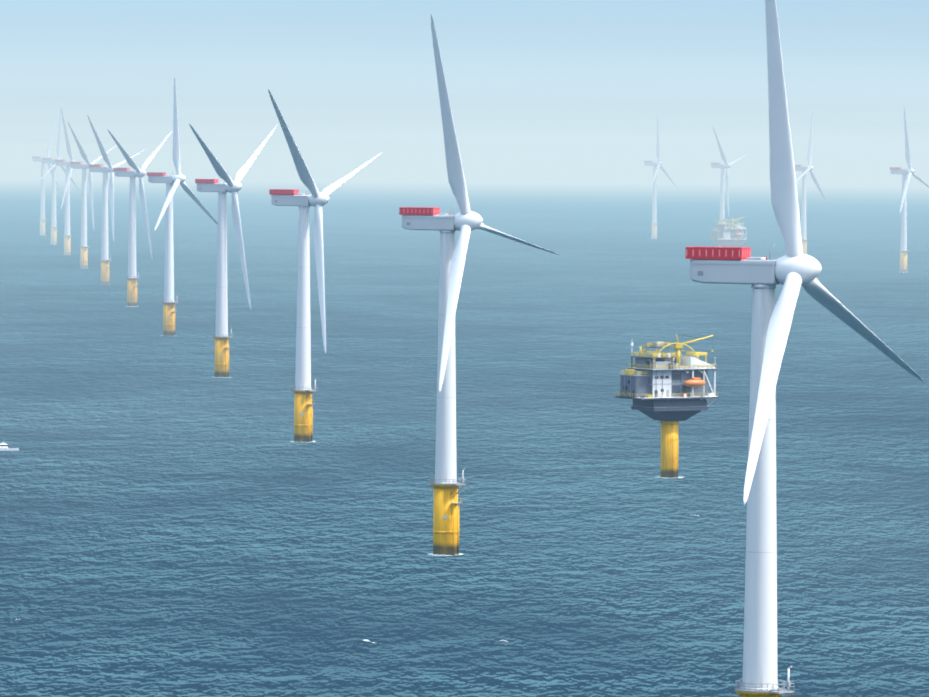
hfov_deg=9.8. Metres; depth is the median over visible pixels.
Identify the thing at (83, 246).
turbine
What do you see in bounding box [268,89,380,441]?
turbine
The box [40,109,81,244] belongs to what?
turbine
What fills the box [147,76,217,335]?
turbine
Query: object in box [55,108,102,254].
turbine
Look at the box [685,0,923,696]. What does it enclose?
turbine
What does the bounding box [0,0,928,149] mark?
sky
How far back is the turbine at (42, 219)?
5761.03 m
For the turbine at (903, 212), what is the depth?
4344.76 m
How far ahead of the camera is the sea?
1821.14 m
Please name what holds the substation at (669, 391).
in the sea
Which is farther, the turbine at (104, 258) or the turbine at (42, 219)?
the turbine at (42, 219)
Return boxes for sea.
[0,143,928,696]
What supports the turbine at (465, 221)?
in the sea
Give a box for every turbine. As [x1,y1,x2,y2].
[32,117,62,235]
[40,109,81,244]
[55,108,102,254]
[68,122,116,267]
[87,115,143,284]
[107,129,172,306]
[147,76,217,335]
[189,124,276,377]
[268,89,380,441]
[399,13,558,555]
[644,114,676,238]
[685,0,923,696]
[711,127,747,246]
[794,112,830,254]
[890,108,928,271]
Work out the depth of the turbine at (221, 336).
2300.94 m
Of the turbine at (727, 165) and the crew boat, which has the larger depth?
the turbine at (727, 165)
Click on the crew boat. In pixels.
(4, 447)
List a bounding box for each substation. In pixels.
[615,334,717,477]
[709,217,747,246]
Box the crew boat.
[0,443,18,450]
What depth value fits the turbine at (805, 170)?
4839.34 m
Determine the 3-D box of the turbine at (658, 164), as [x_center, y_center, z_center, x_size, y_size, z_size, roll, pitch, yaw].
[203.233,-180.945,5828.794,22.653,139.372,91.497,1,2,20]
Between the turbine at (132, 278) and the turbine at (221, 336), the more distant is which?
the turbine at (132, 278)
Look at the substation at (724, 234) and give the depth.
4406.91 m

